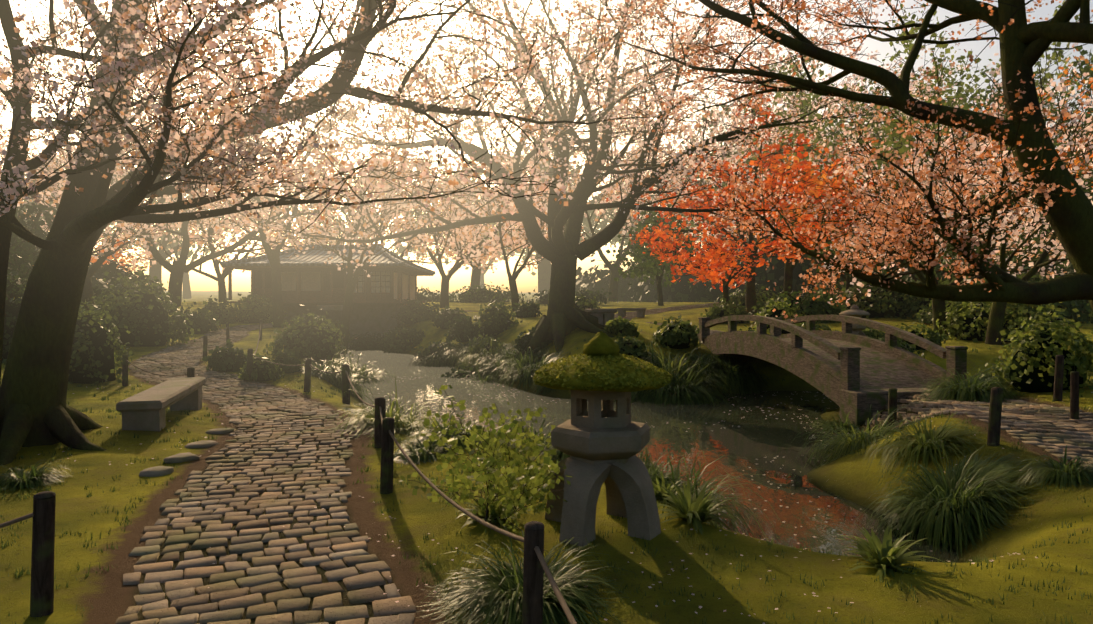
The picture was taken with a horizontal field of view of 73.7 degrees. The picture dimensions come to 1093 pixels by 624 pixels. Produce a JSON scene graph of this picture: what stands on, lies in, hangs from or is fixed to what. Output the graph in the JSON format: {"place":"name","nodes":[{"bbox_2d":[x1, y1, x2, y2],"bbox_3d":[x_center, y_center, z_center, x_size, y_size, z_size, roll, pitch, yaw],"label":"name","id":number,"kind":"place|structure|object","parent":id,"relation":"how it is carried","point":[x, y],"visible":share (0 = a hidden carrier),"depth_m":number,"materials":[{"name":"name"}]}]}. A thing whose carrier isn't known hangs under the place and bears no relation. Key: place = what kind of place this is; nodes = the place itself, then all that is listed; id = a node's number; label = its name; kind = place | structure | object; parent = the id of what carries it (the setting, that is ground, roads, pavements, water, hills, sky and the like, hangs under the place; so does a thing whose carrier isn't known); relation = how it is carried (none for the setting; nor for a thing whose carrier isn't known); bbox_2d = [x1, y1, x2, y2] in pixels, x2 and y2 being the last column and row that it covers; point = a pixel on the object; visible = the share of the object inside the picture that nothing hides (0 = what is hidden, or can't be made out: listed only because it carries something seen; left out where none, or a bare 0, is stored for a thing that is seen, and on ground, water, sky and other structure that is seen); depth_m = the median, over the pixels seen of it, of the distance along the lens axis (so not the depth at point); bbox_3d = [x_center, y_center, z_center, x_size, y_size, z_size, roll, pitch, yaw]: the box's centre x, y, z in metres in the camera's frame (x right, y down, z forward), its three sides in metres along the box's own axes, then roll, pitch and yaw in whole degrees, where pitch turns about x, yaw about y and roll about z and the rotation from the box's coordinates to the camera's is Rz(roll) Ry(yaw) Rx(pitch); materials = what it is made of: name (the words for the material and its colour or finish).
{"place":"outdoors","nodes":[
{"label":"outdoors","id":0,"kind":"place"},
{"bbox_2d":[0,291,1092,623],"bbox_3d":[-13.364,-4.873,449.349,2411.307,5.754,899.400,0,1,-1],"label":"ground","id":1,"kind":"structure","parent":0,"point":[410,521],"depth_m":4.78,"materials":[{"name":"plant"}]},
{"bbox_2d":[2,256,26,362],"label":"shrub","id":2,"kind":"object","parent":1,"relation":"on","point":[11,313],"visible":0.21,"depth_m":15.95,"materials":[{"name":"green plant"}]},
{"bbox_2d":[7,198,56,275],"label":"dark tree","id":3,"kind":"object","parent":1,"relation":"on","point":[20,245],"visible":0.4,"depth_m":24.49,"materials":[{"name":"green plant"}]},
{"bbox_2d":[0,456,72,491],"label":"tussock grass","id":4,"kind":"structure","parent":1,"relation":"on","point":[33,477],"depth_m":6.06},
{"bbox_2d":[0,104,172,315],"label":"cherry tree","id":5,"kind":"object","parent":1,"relation":"on","point":[109,250],"visible":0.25,"depth_m":29.54,"materials":[{"name":"pink plant"}]},
{"bbox_2d":[68,304,135,384],"bbox_3d":[-8.384,0.509,13.333,1.317,1.825,1.480,1,1,42],"label":"shrub","id":6,"kind":"object","parent":1,"relation":"on","point":[92,360],"visible":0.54,"depth_m":13.18,"materials":[{"name":"plant"}]},
{"bbox_2d":[88,259,154,292],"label":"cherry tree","id":7,"kind":"object","parent":1,"relation":"on","point":[112,277],"visible":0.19,"depth_m":46.22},
{"bbox_2d":[80,257,200,347],"bbox_3d":[-11.405,-0.227,20.236,3.136,2.632,2.585,0,1,-1],"label":"shrub","id":8,"kind":"object","parent":1,"relation":"on","point":[146,320],"visible":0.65,"depth_m":19.79,"materials":[{"name":"plant"}]},
{"bbox_2d":[116,377,205,430],"bbox_3d":[-4.910,1.233,9.446,0.460,0.510,2.833,0,1,-16],"label":"stone bench","id":9,"kind":"object","parent":1,"relation":"on","point":[144,410],"visible":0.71,"depth_m":8.44,"materials":[{"name":"stone"}]},
{"bbox_2d":[61,174,265,298],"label":"cherry tree","id":10,"kind":"object","parent":1,"relation":"on","point":[186,289],"visible":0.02,"depth_m":79.22,"materials":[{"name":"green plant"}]},
{"bbox_2d":[0,0,356,386],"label":"cherry tree","id":11,"kind":"object","parent":1,"relation":"on","point":[15,191],"visible":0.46,"depth_m":5.76,"materials":[{"name":"pink plant"}]},
{"bbox_2d":[36,48,322,297],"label":"cherry tree","id":12,"kind":"object","parent":1,"relation":"on","point":[155,269],"visible":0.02,"depth_m":65.50,"materials":[{"name":"pink plant"}]},
{"bbox_2d":[171,302,220,333],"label":"shrub","id":13,"kind":"object","parent":1,"relation":"on","point":[202,320],"visible":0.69,"depth_m":24.44,"materials":[{"name":"green plant"}]},
{"bbox_2d":[199,295,237,323],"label":"shrub","id":14,"kind":"object","parent":1,"relation":"on","point":[222,313],"visible":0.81,"depth_m":29.00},
{"bbox_2d":[202,339,246,371],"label":"shrub","id":15,"kind":"object","parent":1,"relation":"on","point":[223,359],"visible":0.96,"depth_m":14.79,"materials":[{"name":"green plant"}]},
{"bbox_2d":[127,154,329,301],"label":"cherry tree","id":16,"kind":"object","parent":1,"relation":"on","point":[208,235],"visible":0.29,"depth_m":48.96,"materials":[{"name":"pink plant"}]},
{"bbox_2d":[1,0,486,305],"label":"cherry tree","id":17,"kind":"object","parent":1,"relation":"on","point":[177,269],"visible":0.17,"depth_m":41.44,"materials":[{"name":"pink plant"}]},
{"bbox_2d":[231,289,287,323],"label":"shrub","id":18,"kind":"object","parent":1,"relation":"on","point":[255,310],"visible":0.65,"depth_m":29.75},
{"bbox_2d":[238,353,284,381],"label":"shrub","id":19,"kind":"object","parent":1,"relation":"on","point":[262,370],"visible":0.75,"depth_m":13.53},
{"bbox_2d":[179,98,361,327],"bbox_3d":[-10.812,-3.535,27.072,7.160,8.875,4.119,0,1,22],"label":"cherry tree","id":20,"kind":"object","parent":1,"relation":"on","point":[273,255],"visible":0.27,"depth_m":27.72,"materials":[{"name":"pink plant"}]},
{"bbox_2d":[263,303,353,361],"bbox_3d":[-5.956,0.662,18.283,2.116,1.753,2.069,0,1,-1],"label":"shrub","id":21,"kind":"object","parent":1,"relation":"on","point":[301,339],"visible":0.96,"depth_m":17.92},
{"bbox_2d":[153,50,481,245],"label":"cherry tree","id":22,"kind":"object","parent":1,"relation":"on","point":[306,136],"visible":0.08,"depth_m":76.18,"materials":[{"name":"pink plant"}]},
{"bbox_2d":[220,245,434,346],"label":"tea house","id":23,"kind":"structure","parent":1,"relation":"on","point":[318,285],"depth_m":33.81,"materials":[{"name":"wood"}]},
{"bbox_2d":[297,358,376,399],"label":"bank grass","id":24,"kind":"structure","parent":1,"relation":"on","point":[355,384],"depth_m":15.04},
{"bbox_2d":[257,130,437,354],"bbox_3d":[-7.643,-2.384,28.890,6.517,8.696,7.638,0,1,-1],"label":"cherry tree","id":25,"kind":"object","parent":1,"relation":"on","point":[391,214],"visible":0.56,"depth_m":28.25,"materials":[{"name":"pink plant"}]},
{"bbox_2d":[0,0,717,464],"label":"cherry tree","id":26,"kind":"object","parent":1,"relation":"on","point":[36,408],"visible":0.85,"depth_m":6.30,"materials":[{"name":"pink plant"}]},
{"bbox_2d":[348,332,383,350],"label":"dome shrub","id":27,"kind":"object","parent":1,"relation":"on","point":[362,343],"visible":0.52,"depth_m":31.41,"materials":[{"name":"green plant"}]},
{"bbox_2d":[293,161,442,261],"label":"cherry tree","id":28,"kind":"object","parent":1,"relation":"on","point":[400,250],"visible":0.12,"depth_m":95.00,"materials":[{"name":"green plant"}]},
{"bbox_2d":[260,128,497,271],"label":"cherry tree","id":29,"kind":"object","parent":1,"relation":"on","point":[402,253],"visible":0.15,"depth_m":57.70,"materials":[{"name":"pink plant"}]},
{"bbox_2d":[323,390,448,439],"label":"bank grass","id":30,"kind":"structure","parent":1,"relation":"on","point":[398,419],"depth_m":8.78,"materials":[{"name":"green plant"}]},
{"bbox_2d":[377,326,427,352],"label":"dome shrub","id":31,"kind":"object","parent":1,"relation":"on","point":[401,342],"visible":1,"depth_m":29.49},
{"bbox_2d":[391,299,439,324],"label":"shrub","id":32,"kind":"object","parent":1,"relation":"on","point":[413,314],"visible":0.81,"depth_m":33.23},
{"bbox_2d":[394,431,458,464],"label":"tussock grass","id":33,"kind":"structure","parent":1,"relation":"on","point":[415,453],"depth_m":7.13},
{"bbox_2d":[395,409,501,448],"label":"flowering plant","id":34,"kind":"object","parent":1,"relation":"on","point":[425,437],"depth_m":7.62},
{"bbox_2d":[432,306,470,328],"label":"dome shrub","id":35,"kind":"object","parent":1,"relation":"on","point":[443,319],"visible":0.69,"depth_m":29.77,"materials":[{"name":"green plant"}]},
{"bbox_2d":[365,149,543,307],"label":"cherry tree","id":36,"kind":"object","parent":1,"relation":"on","point":[469,232],"visible":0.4,"depth_m":43.61,"materials":[{"name":"pink plant"}]},
{"bbox_2d":[372,141,547,288],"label":"cherry tree","id":37,"kind":"object","parent":1,"relation":"on","point":[475,275],"visible":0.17,"depth_m":61.48,"materials":[{"name":"pink plant"}]},
{"bbox_2d":[444,315,483,344],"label":"shrub","id":38,"kind":"object","parent":1,"relation":"on","point":[462,327],"visible":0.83,"depth_m":24.79,"materials":[{"name":"green plant"}]},
{"bbox_2d":[426,154,536,288],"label":"cherry tree","id":39,"kind":"object","parent":1,"relation":"on","point":[490,262],"visible":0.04,"depth_m":98.69,"materials":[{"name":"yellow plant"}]},
{"bbox_2d":[399,385,571,535],"bbox_3d":[-0.328,0.959,4.814,1.036,1.024,1.369,-1,1,-44],"label":"bush","id":40,"kind":"object","parent":1,"relation":"on","point":[495,463],"visible":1,"depth_m":4.77,"materials":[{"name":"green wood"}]},
{"bbox_2d":[449,281,526,302],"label":"shrub","id":41,"kind":"object","parent":1,"relation":"on","point":[478,295],"visible":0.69,"depth_m":52.00,"materials":[{"name":"green plant"}]},
{"bbox_2d":[456,487,530,528],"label":"clump","id":42,"kind":"object","parent":1,"relation":"on","point":[490,517],"visible":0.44,"depth_m":4.91,"materials":[{"name":"green plant"}]},
{"bbox_2d":[475,295,522,337],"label":"shrub","id":43,"kind":"object","parent":1,"relation":"on","point":[497,321],"visible":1,"depth_m":23.97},
{"bbox_2d":[454,147,593,311],"bbox_3d":[-0.817,-4.250,39.134,6.370,9.092,10.356,0,1,18],"label":"cherry tree","id":44,"kind":"object","parent":1,"relation":"on","point":[512,278],"visible":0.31,"depth_m":39.54,"materials":[{"name":"pink plant"}]},
{"bbox_2d":[488,347,573,389],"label":"bank grass","id":45,"kind":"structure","parent":1,"relation":"on","point":[523,374],"depth_m":17.21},
{"bbox_2d":[416,527,649,623],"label":"tussock grass","id":46,"kind":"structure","parent":1,"relation":"on","point":[502,589],"depth_m":3.64,"materials":[{"name":"plant"}]},
{"bbox_2d":[0,314,1078,623],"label":"fence posts","id":47,"kind":"object","parent":1,"relation":"on","point":[44,546],"visible":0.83,"depth_m":3.55,"materials":[{"name":"brown wood"}]},
{"bbox_2d":[0,334,1092,623],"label":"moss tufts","id":48,"kind":"object","parent":1,"relation":"on","point":[974,558],"visible":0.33,"depth_m":4.67,"materials":[{"name":"plant"}]},
{"bbox_2d":[396,0,708,299],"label":"cherry tree","id":49,"kind":"object","parent":1,"relation":"on","point":[544,270],"visible":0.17,"depth_m":77.05,"materials":[{"name":"pink plant"}]},
{"bbox_2d":[146,0,972,377],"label":"cherry tree","id":50,"kind":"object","parent":1,"relation":"on","point":[562,248],"depth_m":17.91,"materials":[{"name":"pink plant"}]},
{"bbox_2d":[467,146,658,261],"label":"cherry tree","id":51,"kind":"object","parent":1,"relation":"on","point":[602,224],"visible":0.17,"depth_m":89.05,"materials":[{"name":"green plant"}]},
{"bbox_2d":[519,286,618,304],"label":"shrub","id":52,"kind":"object","parent":1,"relation":"on","point":[544,299],"visible":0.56,"depth_m":48.47,"materials":[{"name":"green plant"}]},
{"bbox_2d":[533,331,671,546],"bbox_3d":[0.367,0.801,4.814,0.922,1.353,0.923,0,1,-1],"label":"stone lantern","id":53,"kind":"object","parent":1,"relation":"on","point":[600,441],"visible":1,"depth_m":4.60,"materials":[{"name":"stone"}]},
{"bbox_2d":[115,302,1092,623],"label":"cobble paths","id":54,"kind":"structure","parent":1,"relation":"on","point":[231,600],"depth_m":5.26,"materials":[{"name":"stone"}]},
{"bbox_2d":[575,250,655,301],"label":"evergreen screen","id":55,"kind":"object","parent":1,"relation":"on","point":[586,280],"visible":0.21,"depth_m":63.11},
{"bbox_2d":[525,110,711,301],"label":"cherry tree","id":56,"kind":"object","parent":1,"relation":"on","point":[613,286],"visible":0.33,"depth_m":54.98,"materials":[{"name":"pink plant"}]},
{"bbox_2d":[604,316,641,336],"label":"shrub","id":57,"kind":"object","parent":1,"relation":"on","point":[619,326],"visible":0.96,"depth_m":18.67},
{"bbox_2d":[615,335,651,358],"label":"dome shrub","id":58,"kind":"object","parent":1,"relation":"on","point":[629,345],"visible":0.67,"depth_m":16.47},
{"bbox_2d":[606,204,703,305],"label":"green tree","id":59,"kind":"object","parent":1,"relation":"on","point":[648,265],"visible":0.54,"depth_m":44.77,"materials":[{"name":"green plant"}]},
{"bbox_2d":[568,81,770,250],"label":"cherry tree","id":60,"kind":"object","parent":1,"relation":"on","point":[658,161],"visible":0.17,"depth_m":60.62,"materials":[{"name":"pink plant"}]},
{"bbox_2d":[640,447,703,495],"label":"bank grass","id":61,"kind":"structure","parent":1,"relation":"on","point":[666,476],"depth_m":6.65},
{"bbox_2d":[650,313,702,350],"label":"shrub","id":62,"kind":"object","parent":1,"relation":"on","point":[680,334],"visible":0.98,"depth_m":17.40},
{"bbox_2d":[635,345,721,390],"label":"bank grass","id":63,"kind":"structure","parent":1,"relation":"on","point":[672,363],"depth_m":15.82,"materials":[{"name":"green plant"}]},
{"bbox_2d":[620,243,763,301],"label":"evergreen screen","id":64,"kind":"object","parent":1,"relation":"on","point":[680,291],"visible":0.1,"depth_m":58.69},
{"bbox_2d":[631,348,754,407],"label":"tussock grass","id":65,"kind":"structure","parent":1,"relation":"on","point":[703,395],"depth_m":14.73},
{"bbox_2d":[655,474,748,535],"bbox_3d":[0.992,1.284,4.985,0.682,0.375,0.723,-1,1,-43],"label":"grass tuft","id":66,"kind":"object","parent":1,"relation":"on","point":[693,509],"visible":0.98,"depth_m":4.92,"materials":[{"name":"green plant"}]},
{"bbox_2d":[667,348,746,394],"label":"bank grass","id":67,"kind":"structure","parent":1,"relation":"on","point":[693,359],"depth_m":16.27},
{"bbox_2d":[638,451,781,539],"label":"bank grass","id":68,"kind":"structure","parent":1,"relation":"on","point":[709,487],"depth_m":6.34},
{"bbox_2d":[630,212,812,309],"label":"maple tree","id":69,"kind":"object","parent":1,"relation":"on","point":[714,263],"visible":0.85,"depth_m":32.28,"materials":[{"name":"plant"}]},
{"bbox_2d":[700,297,751,323],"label":"shrub","id":70,"kind":"object","parent":1,"relation":"on","point":[714,312],"visible":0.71,"depth_m":30.30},
{"bbox_2d":[694,351,771,394],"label":"tussock grass","id":71,"kind":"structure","parent":1,"relation":"on","point":[723,368],"depth_m":16.32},
{"bbox_2d":[606,88,879,314],"bbox_3d":[9.396,-5.023,36.672,14.206,10.972,10.001,0,1,22],"label":"maple tree","id":72,"kind":"object","parent":1,"relation":"on","point":[750,300],"visible":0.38,"depth_m":34.94,"materials":[{"name":"plant"}]},
{"bbox_2d":[709,284,782,312],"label":"shrub","id":73,"kind":"object","parent":1,"relation":"on","point":[739,297],"visible":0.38,"depth_m":38.18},
{"bbox_2d":[629,50,888,251],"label":"cherry tree","id":74,"kind":"object","parent":1,"relation":"on","point":[749,117],"visible":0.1,"depth_m":66.00,"materials":[{"name":"pink plant"}]},
{"bbox_2d":[683,223,857,298],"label":"evergreen screen","id":75,"kind":"object","parent":1,"relation":"on","point":[770,274],"visible":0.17,"depth_m":52.15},
{"bbox_2d":[750,298,805,333],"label":"shrub","id":76,"kind":"object","parent":1,"relation":"on","point":[780,310],"visible":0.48,"depth_m":23.98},
{"bbox_2d":[697,138,882,297],"bbox_3d":[12.996,-4.482,36.551,8.630,9.764,13.183,0,1,38],"label":"maple tree","id":77,"kind":"object","parent":1,"relation":"on","point":[788,274],"visible":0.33,"depth_m":34.23,"materials":[{"name":"plant"}]},
{"bbox_2d":[664,29,926,237],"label":"tree","id":78,"kind":"object","parent":1,"relation":"on","point":[804,103],"visible":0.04,"depth_m":54.69,"materials":[{"name":"green plant"}]},
{"bbox_2d":[749,285,848,323],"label":"shrub","id":79,"kind":"object","parent":1,"relation":"on","point":[809,305],"visible":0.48,"depth_m":30.00,"materials":[{"name":"green plant"}]},
{"bbox_2d":[685,156,950,290],"bbox_3d":[16.366,-4.309,42.246,15.822,8.666,15.260,-1,1,-42],"label":"maple tree","id":80,"kind":"object","parent":1,"relation":"on","point":[816,188],"visible":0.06,"depth_m":37.15,"materials":[{"name":"plant"}]},
{"bbox_2d":[561,0,1092,321],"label":"cherry tree","id":81,"kind":"object","parent":1,"relation":"on","point":[1052,187],"visible":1,"depth_m":7.33,"materials":[{"name":"pink plant"}]},
{"bbox_2d":[698,315,967,426],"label":"arched bridge","id":82,"kind":"structure","parent":1,"relation":"on","point":[846,370],"depth_m":13.11,"materials":[{"name":"stone"}]},
{"bbox_2d":[675,76,990,294],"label":"cherry tree","id":83,"kind":"object","parent":1,"relation":"on","point":[870,129],"visible":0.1,"depth_m":50.59,"materials":[{"name":"pink plant"}]},
{"bbox_2d":[762,183,939,302],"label":"green tree","id":84,"kind":"object","parent":1,"relation":"on","point":[848,284],"depth_m":36.99,"materials":[{"name":"green plant"}]},
{"bbox_2d":[729,0,1000,190],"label":"tree","id":85,"kind":"object","parent":1,"relation":"on","point":[895,136],"visible":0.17,"depth_m":55.31,"materials":[{"name":"green plant"}]},
{"bbox_2d":[793,404,941,466],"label":"bank grass","id":86,"kind":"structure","parent":1,"relation":"on","point":[861,434],"depth_m":8.96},
{"bbox_2d":[827,275,924,318],"bbox_3d":[15.124,-0.654,32.958,4.838,2.470,4.845,0,1,-39],"label":"shrub","id":87,"kind":"object","parent":1,"relation":"on","point":[874,305],"visible":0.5,"depth_m":31.90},
{"bbox_2d":[840,526,940,582],"bbox_3d":[1.927,1.358,4.203,0.548,0.236,0.557,0,1,-18],"label":"grass tuft","id":88,"kind":"object","parent":1,"relation":"on","point":[886,555],"visible":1,"depth_m":4.16,"materials":[{"name":"green plant"}]},
{"bbox_2d":[816,122,1015,317],"bbox_3d":[16.097,-3.696,30.695,6.636,8.541,10.936,0,1,38],"label":"cherry tree","id":89,"kind":"object","parent":1,"relation":"on","point":[889,311],"visible":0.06,"depth_m":30.65,"materials":[{"name":"pink plant"}]},
{"bbox_2d":[896,322,947,349],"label":"shrub","id":90,"kind":"object","parent":1,"relation":"on","point":[933,336],"visible":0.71,"depth_m":18.79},
{"bbox_2d":[862,407,987,486],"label":"bank grass","id":91,"kind":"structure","parent":1,"relation":"on","point":[936,438],"depth_m":7.35,"materials":[{"name":"green plant"}]},
{"bbox_2d":[846,158,1024,283],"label":"green tree","id":92,"kind":"object","parent":1,"relation":"on","point":[943,262],"visible":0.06,"depth_m":33.89,"materials":[{"name":"green plant"}]},
{"bbox_2d":[815,130,1075,338],"bbox_3d":[13.067,-2.466,21.967,9.425,7.160,7.502,0,1,20],"label":"cherry tree","id":93,"kind":"object","parent":1,"relation":"on","point":[938,306],"visible":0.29,"depth_m":21.71,"materials":[{"name":"pink plant"}]},
{"bbox_2d":[820,68,1083,192],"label":"green tree","id":94,"kind":"object","parent":1,"relation":"on","point":[967,106],"visible":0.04,"depth_m":48.90,"materials":[{"name":"green plant"}]},
{"bbox_2d":[854,442,1052,557],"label":"tussock grass","id":95,"kind":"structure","parent":1,"relation":"on","point":[963,489],"depth_m":6.20,"materials":[{"name":"plant"}]},
{"bbox_2d":[912,364,1027,402],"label":"tussock grass","id":96,"kind":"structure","parent":1,"relation":"on","point":[976,389],"depth_m":10.67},
{"bbox_2d":[854,64,1092,344],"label":"cherry tree","id":97,"kind":"object","parent":1,"relation":"on","point":[995,321],"visible":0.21,"depth_m":18.95,"materials":[{"name":"pink plant"}]},
{"bbox_2d":[886,0,1092,162],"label":"tree","id":98,"kind":"object","parent":1,"relation":"on","point":[1041,84],"visible":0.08,"depth_m":50.16,"materials":[{"name":"green plant"}]},
{"bbox_2d":[931,302,1060,342],"bbox_3d":[13.183,0.017,21.418,3.260,1.885,3.161,0,1,35],"label":"shrub","id":99,"kind":"object","parent":1,"relation":"on","point":[970,324],"visible":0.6,"depth_m":20.84,"materials":[{"name":"plant"}]},
{"bbox_2d":[927,58,1092,194],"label":"maple tree","id":100,"kind":"object","parent":1,"relation":"on","point":[1065,71],"visible":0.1,"depth_m":37.31,"materials":[{"name":"plant"}]},
{"bbox_2d":[933,46,1092,191],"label":"green tree","id":101,"kind":"object","parent":1,"relation":"on","point":[1082,53],"visible":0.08,"depth_m":47.85,"materials":[{"name":"green plant"}]},
{"bbox_2d":[952,51,1092,280],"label":"cherry tree","id":102,"kind":"object","parent":1,"relation":"on","point":[1083,136],"visible":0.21,"depth_m":38.03,"materials":[{"name":"pink plant"}]},
{"bbox_2d":[978,266,1092,324],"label":"shrub","id":103,"kind":"object","parent":1,"relation":"on","point":[1083,306],"visible":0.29,"depth_m":26.77,"materials":[{"name":"green plant"}]},
{"bbox_2d":[980,302,1092,394],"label":"shrub","id":104,"kind":"object","parent":1,"relation":"on","point":[1033,358],"visible":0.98,"depth_m":10.57,"materials":[{"name":"plant"}]},
{"bbox_2d":[1013,445,1092,489],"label":"tussock grass","id":105,"kind":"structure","parent":1,"relation":"on","point":[1063,473],"depth_m":5.96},
{"bbox_2d":[0,0,1092,292],"label":"sky","id":106,"kind":"structure","parent":0,"point":[525,281],"materials":[{"name":"white"}]},
{"bbox_2d":[335,347,959,562],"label":"pond water","id":107,"kind":"structure","parent":0,"point":[759,437],"depth_m":10.88,"materials":[{"name":"liquid"}]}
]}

